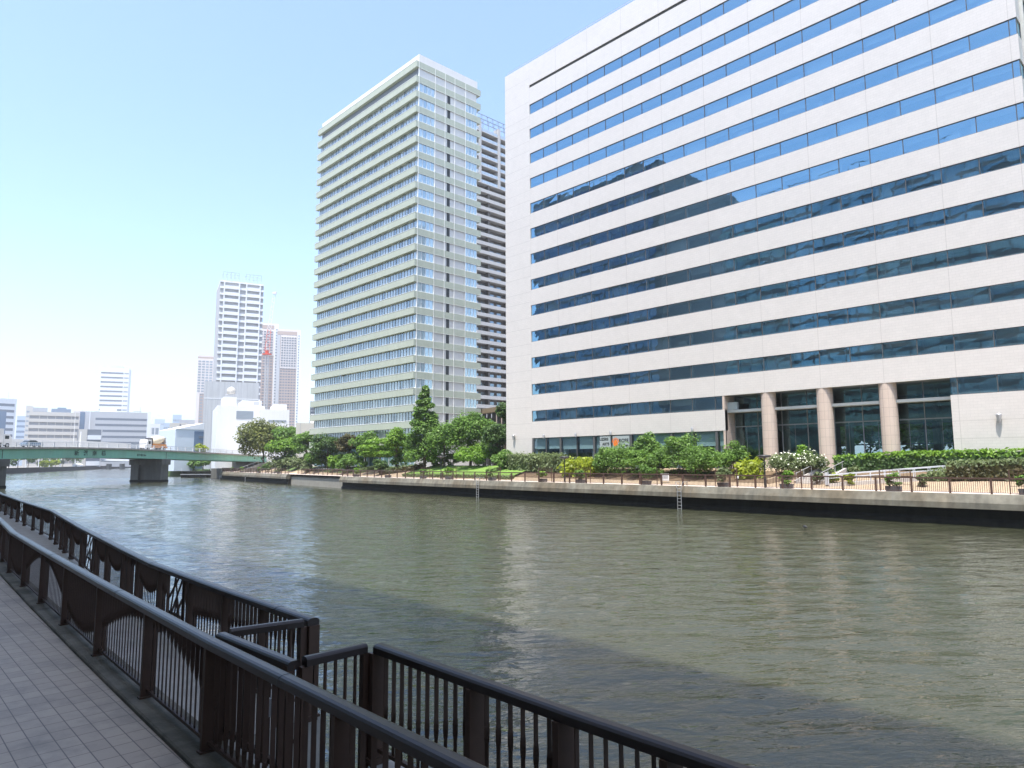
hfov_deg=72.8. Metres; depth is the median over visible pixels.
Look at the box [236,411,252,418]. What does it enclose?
window
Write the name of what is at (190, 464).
garden tree
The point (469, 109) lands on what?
end window
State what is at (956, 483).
paved slope
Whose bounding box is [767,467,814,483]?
edging wall
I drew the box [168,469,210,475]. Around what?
earth bank
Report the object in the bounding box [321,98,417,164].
ribbon window
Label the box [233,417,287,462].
garden tree
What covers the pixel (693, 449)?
shrub
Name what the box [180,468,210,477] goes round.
jetty
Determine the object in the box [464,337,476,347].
end window
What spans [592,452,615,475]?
shrub
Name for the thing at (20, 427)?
office block
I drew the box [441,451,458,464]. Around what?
shrub
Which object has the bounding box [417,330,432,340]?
end window
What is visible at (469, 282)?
end window
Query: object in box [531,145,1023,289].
ribbon window
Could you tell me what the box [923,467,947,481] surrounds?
clipped hedge
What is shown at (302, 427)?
annex
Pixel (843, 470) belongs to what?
entrance steps
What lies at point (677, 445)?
tree
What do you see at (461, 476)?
clipped hedge
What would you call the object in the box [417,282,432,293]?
end window
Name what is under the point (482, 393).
balcony doors
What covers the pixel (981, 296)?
ribbon window
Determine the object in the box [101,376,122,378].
ribbon window
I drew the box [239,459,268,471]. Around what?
stairs
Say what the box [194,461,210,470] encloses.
garden tree
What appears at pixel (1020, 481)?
planter
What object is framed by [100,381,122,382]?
ribbon window
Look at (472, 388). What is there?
end window
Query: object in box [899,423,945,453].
window
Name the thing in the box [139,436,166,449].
cement mixer
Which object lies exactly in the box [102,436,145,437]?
ribbon window
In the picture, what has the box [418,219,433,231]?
end window
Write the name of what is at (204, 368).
building
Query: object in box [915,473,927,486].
shrub
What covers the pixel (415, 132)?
ribbon window
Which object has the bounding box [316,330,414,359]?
ribbon window
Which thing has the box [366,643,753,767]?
promenade fence
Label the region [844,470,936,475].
planting bed
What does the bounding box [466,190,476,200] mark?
end window
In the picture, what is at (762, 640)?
water
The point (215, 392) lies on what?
construction block
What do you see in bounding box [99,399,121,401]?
ribbon window
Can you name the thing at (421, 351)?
end window
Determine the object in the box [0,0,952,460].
sky
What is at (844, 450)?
garden tree
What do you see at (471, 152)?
end window
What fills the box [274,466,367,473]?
ground cover
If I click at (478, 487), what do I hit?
quay ladder
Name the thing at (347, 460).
shrub
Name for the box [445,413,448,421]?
slit window
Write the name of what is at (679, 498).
quay ladder
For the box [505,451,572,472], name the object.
clipped hedge
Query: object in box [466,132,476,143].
end window
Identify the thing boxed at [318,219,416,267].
ribbon window
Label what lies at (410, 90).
ribbon window
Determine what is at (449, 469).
planter
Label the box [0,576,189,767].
promenade
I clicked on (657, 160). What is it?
ribbon window
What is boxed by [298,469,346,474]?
quay railing
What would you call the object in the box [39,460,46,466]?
round shrub
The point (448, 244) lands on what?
slit window
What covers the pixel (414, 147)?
ribbon window
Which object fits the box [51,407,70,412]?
office block
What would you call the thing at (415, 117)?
ribbon window
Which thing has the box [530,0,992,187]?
ribbon window
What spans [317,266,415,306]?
ribbon window
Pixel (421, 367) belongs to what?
end window
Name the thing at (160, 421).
office block
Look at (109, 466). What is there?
building
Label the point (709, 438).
shop window
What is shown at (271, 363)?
pink tower
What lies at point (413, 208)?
ribbon window
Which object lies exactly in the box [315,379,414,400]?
ribbon window
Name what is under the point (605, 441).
shop sign
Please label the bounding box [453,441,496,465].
shrub
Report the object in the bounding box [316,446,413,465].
lobby window
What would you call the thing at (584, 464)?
clipped hedge
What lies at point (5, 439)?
box truck
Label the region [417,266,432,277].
end window
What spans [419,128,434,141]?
end window
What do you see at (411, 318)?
ribbon window
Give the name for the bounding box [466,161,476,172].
end window
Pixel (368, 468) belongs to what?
clipped hedge
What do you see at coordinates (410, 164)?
ribbon window
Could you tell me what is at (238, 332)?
balcony tower
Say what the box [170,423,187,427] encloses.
office block
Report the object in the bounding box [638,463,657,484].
planter
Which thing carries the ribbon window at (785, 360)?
in the office building at (763, 227)
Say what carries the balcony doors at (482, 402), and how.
in the brown tower at (491, 313)
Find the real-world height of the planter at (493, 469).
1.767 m
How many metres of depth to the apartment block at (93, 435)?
625.01 m
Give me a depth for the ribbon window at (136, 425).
683.89 m
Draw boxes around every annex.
[0,411,6,433]
[296,414,313,465]
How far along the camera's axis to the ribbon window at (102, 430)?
684.22 m
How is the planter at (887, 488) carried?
on the promenade at (709, 486)
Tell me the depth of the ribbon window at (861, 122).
79.98 m
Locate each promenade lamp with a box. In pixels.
[559,456,569,475]
[757,455,770,487]
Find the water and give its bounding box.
[0,468,1023,767]
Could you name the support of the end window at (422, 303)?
in the residential tower at (398, 307)
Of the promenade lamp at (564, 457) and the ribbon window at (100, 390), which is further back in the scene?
the ribbon window at (100, 390)
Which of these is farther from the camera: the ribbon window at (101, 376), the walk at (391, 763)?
the ribbon window at (101, 376)
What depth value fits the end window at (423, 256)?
141.89 m
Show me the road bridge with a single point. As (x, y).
(150, 465)
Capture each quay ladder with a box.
[476,477,483,497]
[675,482,682,509]
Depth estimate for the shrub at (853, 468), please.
65.25 m
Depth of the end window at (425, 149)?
144.35 m
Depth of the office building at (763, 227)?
79.38 m
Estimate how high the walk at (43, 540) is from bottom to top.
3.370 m
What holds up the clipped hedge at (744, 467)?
on the planting bed at (630, 477)
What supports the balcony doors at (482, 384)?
in the brown tower at (491, 313)
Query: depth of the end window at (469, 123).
153.87 m
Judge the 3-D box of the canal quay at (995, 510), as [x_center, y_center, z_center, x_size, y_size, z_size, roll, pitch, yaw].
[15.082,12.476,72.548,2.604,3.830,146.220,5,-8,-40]
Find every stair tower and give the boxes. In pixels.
[74,411,85,428]
[85,411,94,428]
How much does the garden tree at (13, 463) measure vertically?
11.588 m
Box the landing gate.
[216,632,300,767]
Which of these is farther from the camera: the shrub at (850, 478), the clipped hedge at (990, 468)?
the shrub at (850, 478)
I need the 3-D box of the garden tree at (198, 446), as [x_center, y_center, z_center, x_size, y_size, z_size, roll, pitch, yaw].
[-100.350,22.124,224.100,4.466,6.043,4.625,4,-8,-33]
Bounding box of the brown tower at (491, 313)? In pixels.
[477,112,505,464]
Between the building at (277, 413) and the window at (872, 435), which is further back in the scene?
the building at (277, 413)
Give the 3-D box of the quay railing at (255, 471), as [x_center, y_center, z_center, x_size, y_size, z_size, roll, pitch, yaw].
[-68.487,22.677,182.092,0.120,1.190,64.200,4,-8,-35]
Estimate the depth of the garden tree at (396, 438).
127.32 m
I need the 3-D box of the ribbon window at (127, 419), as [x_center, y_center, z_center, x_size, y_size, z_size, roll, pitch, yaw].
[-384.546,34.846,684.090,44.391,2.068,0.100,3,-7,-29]
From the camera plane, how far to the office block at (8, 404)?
807.88 m
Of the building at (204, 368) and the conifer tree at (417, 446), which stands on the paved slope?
the conifer tree at (417, 446)
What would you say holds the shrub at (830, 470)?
on the paved slope
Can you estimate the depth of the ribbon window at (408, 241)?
153.64 m
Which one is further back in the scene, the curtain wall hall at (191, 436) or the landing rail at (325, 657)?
the curtain wall hall at (191, 436)
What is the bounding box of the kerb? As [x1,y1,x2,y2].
[0,555,254,767]
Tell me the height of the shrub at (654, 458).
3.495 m
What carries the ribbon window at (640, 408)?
in the office building at (763, 227)
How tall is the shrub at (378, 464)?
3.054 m
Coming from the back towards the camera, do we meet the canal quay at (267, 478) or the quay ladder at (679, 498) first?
the canal quay at (267, 478)
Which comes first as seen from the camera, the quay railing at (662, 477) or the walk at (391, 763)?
the walk at (391, 763)
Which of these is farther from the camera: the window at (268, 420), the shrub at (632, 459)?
the window at (268, 420)
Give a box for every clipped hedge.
[356,466,374,472]
[379,463,426,474]
[402,473,514,479]
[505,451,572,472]
[556,456,599,476]
[731,455,766,479]
[832,447,1023,471]
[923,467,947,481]
[945,457,1023,480]
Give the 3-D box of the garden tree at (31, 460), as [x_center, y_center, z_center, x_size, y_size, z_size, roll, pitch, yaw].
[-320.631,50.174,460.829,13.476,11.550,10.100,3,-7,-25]
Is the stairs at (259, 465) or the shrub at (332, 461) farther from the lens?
the stairs at (259, 465)
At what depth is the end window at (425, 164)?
144.02 m
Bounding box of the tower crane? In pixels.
[262,292,276,408]
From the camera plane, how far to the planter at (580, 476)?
81.29 m
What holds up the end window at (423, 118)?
in the residential tower at (398, 307)
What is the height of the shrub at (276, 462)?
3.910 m
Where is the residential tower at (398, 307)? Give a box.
[309,54,480,466]
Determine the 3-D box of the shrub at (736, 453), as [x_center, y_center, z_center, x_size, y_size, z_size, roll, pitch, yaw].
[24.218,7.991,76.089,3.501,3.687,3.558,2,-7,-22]
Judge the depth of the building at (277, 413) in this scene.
232.66 m
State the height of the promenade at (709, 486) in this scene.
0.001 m
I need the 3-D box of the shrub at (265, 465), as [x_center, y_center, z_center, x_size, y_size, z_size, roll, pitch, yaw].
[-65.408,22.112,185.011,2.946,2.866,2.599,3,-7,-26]
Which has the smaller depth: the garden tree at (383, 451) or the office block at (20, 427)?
the garden tree at (383, 451)
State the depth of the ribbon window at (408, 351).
151.17 m
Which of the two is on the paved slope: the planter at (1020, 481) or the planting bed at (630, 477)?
the planting bed at (630, 477)
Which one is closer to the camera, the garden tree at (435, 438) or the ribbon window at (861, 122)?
the ribbon window at (861, 122)
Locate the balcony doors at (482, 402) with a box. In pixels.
[477,401,498,404]
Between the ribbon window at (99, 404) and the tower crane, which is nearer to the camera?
the tower crane
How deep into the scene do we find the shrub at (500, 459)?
103.25 m
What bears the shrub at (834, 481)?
on the paved slope
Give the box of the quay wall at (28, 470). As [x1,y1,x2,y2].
[6,466,130,473]
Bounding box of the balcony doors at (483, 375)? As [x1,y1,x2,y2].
[477,373,500,377]
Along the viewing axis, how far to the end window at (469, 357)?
147.99 m
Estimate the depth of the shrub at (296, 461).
169.23 m
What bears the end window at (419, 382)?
in the residential tower at (398, 307)
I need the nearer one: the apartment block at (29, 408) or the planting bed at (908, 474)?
the planting bed at (908, 474)
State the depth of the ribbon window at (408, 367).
150.71 m
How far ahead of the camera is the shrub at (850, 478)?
62.45 m
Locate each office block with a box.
[0,393,16,465]
[16,416,25,465]
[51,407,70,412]
[94,407,150,466]
[150,424,159,433]
[155,419,164,429]
[163,423,169,429]
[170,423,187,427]
[172,415,181,422]
[179,420,194,424]
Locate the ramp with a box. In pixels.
[824,465,945,486]
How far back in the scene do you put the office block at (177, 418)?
900.71 m
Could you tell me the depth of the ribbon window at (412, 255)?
153.31 m
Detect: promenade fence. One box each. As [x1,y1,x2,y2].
[0,492,319,721]
[0,517,487,767]
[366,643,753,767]
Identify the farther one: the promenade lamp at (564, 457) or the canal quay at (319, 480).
the canal quay at (319, 480)
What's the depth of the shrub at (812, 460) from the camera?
68.56 m
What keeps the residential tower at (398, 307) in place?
on the bank terrace
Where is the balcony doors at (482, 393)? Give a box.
[477,392,501,396]
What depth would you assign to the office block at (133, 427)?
683.41 m
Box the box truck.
[0,429,11,446]
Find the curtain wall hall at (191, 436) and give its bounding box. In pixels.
[159,423,203,470]
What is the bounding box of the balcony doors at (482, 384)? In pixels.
[481,383,500,386]
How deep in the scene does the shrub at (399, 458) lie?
127.68 m
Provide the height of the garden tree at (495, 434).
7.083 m
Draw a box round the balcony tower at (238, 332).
[213,271,263,400]
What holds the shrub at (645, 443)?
on the paved slope
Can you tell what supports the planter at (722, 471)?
on the promenade at (709, 486)
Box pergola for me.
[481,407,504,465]
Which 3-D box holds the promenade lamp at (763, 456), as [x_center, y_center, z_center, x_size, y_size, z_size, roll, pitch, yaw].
[23.428,8.080,64.341,1.320,3.057,1.320,6,-9,-43]
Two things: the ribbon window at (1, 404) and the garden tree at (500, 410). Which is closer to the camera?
the garden tree at (500, 410)
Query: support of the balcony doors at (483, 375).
in the brown tower at (491, 313)
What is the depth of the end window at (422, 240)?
142.30 m
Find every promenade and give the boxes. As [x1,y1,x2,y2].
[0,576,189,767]
[223,471,1018,494]
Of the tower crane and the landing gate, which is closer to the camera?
the landing gate
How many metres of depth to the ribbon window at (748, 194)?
80.82 m
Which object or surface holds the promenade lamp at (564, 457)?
on the promenade at (709, 486)
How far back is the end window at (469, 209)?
151.70 m
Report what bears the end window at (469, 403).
in the residential tower at (398, 307)
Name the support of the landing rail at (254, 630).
on the walk at (43, 540)
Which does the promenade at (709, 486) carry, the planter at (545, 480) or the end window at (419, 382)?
the planter at (545, 480)
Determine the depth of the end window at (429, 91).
145.87 m
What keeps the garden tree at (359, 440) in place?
on the ground cover at (294, 468)
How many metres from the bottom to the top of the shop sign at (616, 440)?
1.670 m
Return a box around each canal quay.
[219,472,291,483]
[291,474,341,487]
[339,476,1023,528]
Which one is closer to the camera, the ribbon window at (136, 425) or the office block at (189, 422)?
the ribbon window at (136, 425)
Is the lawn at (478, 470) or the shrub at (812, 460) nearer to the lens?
the shrub at (812, 460)
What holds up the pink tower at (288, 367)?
on the far land
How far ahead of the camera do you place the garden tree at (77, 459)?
595.81 m
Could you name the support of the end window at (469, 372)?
in the residential tower at (398, 307)
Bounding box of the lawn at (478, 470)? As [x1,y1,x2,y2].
[404,465,525,475]
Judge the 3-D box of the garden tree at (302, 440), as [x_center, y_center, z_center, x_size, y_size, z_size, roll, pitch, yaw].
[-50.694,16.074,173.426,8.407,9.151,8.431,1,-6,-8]
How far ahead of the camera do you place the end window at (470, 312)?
148.99 m
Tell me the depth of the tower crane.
403.60 m
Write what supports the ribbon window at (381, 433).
in the residential tower at (398, 307)
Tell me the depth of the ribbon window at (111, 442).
685.56 m
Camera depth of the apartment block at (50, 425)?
720.52 m
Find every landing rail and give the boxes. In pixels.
[229,618,306,743]
[298,643,369,767]
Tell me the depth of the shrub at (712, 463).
75.35 m
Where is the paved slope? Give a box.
[237,466,1023,492]
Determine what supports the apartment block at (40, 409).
on the bank land
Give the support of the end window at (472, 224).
in the residential tower at (398, 307)
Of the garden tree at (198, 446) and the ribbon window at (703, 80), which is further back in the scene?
the garden tree at (198, 446)
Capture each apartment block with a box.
[22,406,32,465]
[26,411,79,466]
[33,407,47,411]
[75,429,102,466]
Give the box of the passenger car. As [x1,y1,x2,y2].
[20,440,40,446]
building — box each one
[101,459,128,468]
[505,0,1023,468]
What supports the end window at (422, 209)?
in the residential tower at (398, 307)
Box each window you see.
[0,403,14,406]
[95,418,146,420]
[95,424,146,426]
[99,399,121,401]
[99,404,121,405]
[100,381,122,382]
[100,386,122,387]
[100,390,122,392]
[100,395,121,396]
[101,372,123,373]
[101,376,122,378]
[102,430,146,431]
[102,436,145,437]
[111,442,139,443]
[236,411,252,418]
[268,420,285,421]
[314,395,414,414]
[314,412,413,427]
[314,428,413,438]
[315,346,414,373]
[315,362,414,386]
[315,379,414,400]
[316,298,415,333]
[316,314,415,346]
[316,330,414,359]
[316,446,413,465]
[317,251,415,293]
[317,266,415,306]
[317,282,415,319]
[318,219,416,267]
[318,235,416,279]
[319,173,416,228]
[319,189,416,240]
[319,204,416,253]
[320,128,417,189]
[320,143,417,202]
[320,158,416,214]
[321,83,417,151]
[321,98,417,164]
[321,113,417,176]
[416,362,432,372]
[416,379,432,388]
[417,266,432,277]
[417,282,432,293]
[417,298,432,309]
[417,314,432,325]
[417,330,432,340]
[417,346,432,356]
[418,174,433,186]
[418,189,433,201]
[418,204,433,216]
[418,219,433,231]
[418,235,433,247]
[418,251,433,262]
[419,83,434,97]
[419,98,434,111]
[419,113,434,126]
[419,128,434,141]
[419,143,433,156]
[419,158,433,171]
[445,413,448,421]
[446,243,449,251]
[464,307,476,317]
[464,322,476,332]
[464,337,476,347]
[465,248,476,258]
[465,262,476,272]
[465,277,476,287]
[465,292,476,302]
[465,353,476,362]
[465,368,476,377]
[465,383,476,392]
[465,399,476,407]
[466,104,476,115]
[466,118,476,129]
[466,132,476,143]
[466,147,476,157]
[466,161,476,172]
[466,175,476,186]
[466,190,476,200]
[466,204,476,214]
[466,219,476,229]
[466,233,476,243]
[530,0,750,113]
[530,0,818,138]
[530,0,895,162]
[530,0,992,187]
[530,17,1021,213]
[531,59,1023,238]
[531,102,1023,263]
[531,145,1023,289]
[531,190,1023,315]
[531,235,1023,341]
[532,280,1023,367]
[532,326,1023,394]
[532,372,1023,421]
[532,431,726,467]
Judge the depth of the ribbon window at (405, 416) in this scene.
149.85 m
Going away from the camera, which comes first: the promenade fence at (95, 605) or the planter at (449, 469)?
the promenade fence at (95, 605)
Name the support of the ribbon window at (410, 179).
in the residential tower at (398, 307)
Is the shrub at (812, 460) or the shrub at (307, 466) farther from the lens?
the shrub at (307, 466)
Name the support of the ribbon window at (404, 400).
in the residential tower at (398, 307)
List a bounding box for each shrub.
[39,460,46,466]
[261,462,270,471]
[267,456,292,470]
[281,455,309,468]
[300,462,312,471]
[304,453,328,467]
[326,454,346,470]
[335,452,367,471]
[373,459,389,474]
[389,453,407,467]
[431,455,446,465]
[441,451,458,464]
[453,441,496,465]
[490,449,512,468]
[592,440,647,474]
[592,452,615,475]
[620,449,656,477]
[632,431,662,452]
[634,449,675,477]
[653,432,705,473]
[678,444,716,476]
[682,446,736,477]
[717,440,749,472]
[758,452,806,474]
[793,444,811,457]
[794,450,829,472]
[812,471,824,484]
[821,467,834,473]
[829,472,839,482]
[843,473,855,483]
[848,465,859,475]
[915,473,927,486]
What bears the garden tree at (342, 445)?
on the ground cover at (294, 468)
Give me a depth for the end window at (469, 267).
150.16 m
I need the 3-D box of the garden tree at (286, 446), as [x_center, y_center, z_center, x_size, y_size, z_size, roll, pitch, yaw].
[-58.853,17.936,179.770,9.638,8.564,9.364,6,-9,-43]
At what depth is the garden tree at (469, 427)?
115.06 m
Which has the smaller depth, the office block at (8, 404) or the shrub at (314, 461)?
the shrub at (314, 461)
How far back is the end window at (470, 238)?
150.97 m
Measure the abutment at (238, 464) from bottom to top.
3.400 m
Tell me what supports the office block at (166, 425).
on the far land
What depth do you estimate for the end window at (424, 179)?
143.67 m
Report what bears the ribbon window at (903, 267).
in the office building at (763, 227)
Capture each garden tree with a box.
[10,459,26,467]
[20,458,40,467]
[60,458,73,466]
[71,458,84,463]
[187,461,196,469]
[194,443,208,461]
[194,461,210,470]
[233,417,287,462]
[264,437,298,457]
[271,426,295,452]
[291,431,313,457]
[306,432,338,468]
[333,433,356,469]
[347,430,379,466]
[356,438,398,469]
[383,427,408,466]
[424,422,466,466]
[441,410,496,465]
[479,423,505,465]
[495,402,505,448]
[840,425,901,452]
[840,426,855,454]
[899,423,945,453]
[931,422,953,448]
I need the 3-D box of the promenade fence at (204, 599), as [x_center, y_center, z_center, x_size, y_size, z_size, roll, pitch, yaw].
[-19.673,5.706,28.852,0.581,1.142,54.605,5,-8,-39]
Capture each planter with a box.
[444,467,455,478]
[486,467,500,480]
[537,468,551,481]
[573,468,590,482]
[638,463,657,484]
[715,467,737,486]
[775,469,801,488]
[879,469,910,491]
[1008,470,1023,494]
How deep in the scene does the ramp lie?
61.91 m
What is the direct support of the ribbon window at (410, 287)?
in the residential tower at (398, 307)
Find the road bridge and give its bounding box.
[0,439,267,487]
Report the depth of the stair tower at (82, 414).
761.65 m
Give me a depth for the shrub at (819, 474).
64.73 m
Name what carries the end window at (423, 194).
in the residential tower at (398, 307)
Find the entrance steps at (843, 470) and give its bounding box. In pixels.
[795,458,847,484]
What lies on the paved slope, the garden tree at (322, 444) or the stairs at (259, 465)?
the garden tree at (322, 444)
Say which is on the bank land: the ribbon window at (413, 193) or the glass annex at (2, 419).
the glass annex at (2, 419)
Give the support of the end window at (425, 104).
in the residential tower at (398, 307)
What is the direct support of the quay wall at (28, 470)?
on the bank land
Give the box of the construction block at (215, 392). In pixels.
[202,381,258,468]
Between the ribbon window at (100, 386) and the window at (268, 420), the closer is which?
the window at (268, 420)
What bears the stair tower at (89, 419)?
on the bank land
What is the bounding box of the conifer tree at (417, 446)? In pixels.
[402,385,445,468]
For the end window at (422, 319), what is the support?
in the residential tower at (398, 307)
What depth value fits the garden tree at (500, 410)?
115.63 m
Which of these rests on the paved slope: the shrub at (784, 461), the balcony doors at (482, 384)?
the shrub at (784, 461)
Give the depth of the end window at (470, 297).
149.46 m
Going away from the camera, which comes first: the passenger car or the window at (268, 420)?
the passenger car
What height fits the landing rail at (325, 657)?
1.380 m
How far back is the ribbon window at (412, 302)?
152.17 m
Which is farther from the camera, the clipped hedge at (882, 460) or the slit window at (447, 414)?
the slit window at (447, 414)
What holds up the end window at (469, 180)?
in the residential tower at (398, 307)
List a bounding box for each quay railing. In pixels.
[222,468,288,473]
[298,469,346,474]
[342,470,1023,493]
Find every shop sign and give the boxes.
[600,436,610,447]
[612,436,629,447]
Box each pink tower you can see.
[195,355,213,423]
[260,323,278,408]
[275,329,300,455]
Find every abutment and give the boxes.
[211,468,239,477]
[232,462,264,467]
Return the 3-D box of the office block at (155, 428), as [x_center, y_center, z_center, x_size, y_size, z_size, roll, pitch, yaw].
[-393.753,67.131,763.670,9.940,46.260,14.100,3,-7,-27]
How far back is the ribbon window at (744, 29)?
91.13 m
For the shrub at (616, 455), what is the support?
on the planting bed at (630, 477)
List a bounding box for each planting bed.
[516,469,779,481]
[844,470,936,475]
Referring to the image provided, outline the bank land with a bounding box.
[7,465,71,467]
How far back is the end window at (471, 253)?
150.56 m
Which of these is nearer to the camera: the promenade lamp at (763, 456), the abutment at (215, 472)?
the promenade lamp at (763, 456)
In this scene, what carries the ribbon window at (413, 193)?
in the residential tower at (398, 307)
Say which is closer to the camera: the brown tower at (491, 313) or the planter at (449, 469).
the planter at (449, 469)
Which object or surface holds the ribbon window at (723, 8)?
in the office building at (763, 227)
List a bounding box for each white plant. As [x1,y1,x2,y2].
[210,387,264,469]
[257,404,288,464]
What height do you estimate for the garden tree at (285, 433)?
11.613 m
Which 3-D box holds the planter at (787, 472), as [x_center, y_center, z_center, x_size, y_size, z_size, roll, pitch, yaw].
[24.757,8.532,62.571,1.058,1.750,2.370,6,-9,-43]
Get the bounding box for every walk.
[0,511,319,767]
[228,740,268,767]
[370,760,403,767]
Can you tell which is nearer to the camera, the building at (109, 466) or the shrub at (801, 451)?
the shrub at (801, 451)
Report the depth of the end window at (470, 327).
148.62 m
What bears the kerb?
on the walk at (43, 540)
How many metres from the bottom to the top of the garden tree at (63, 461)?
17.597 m

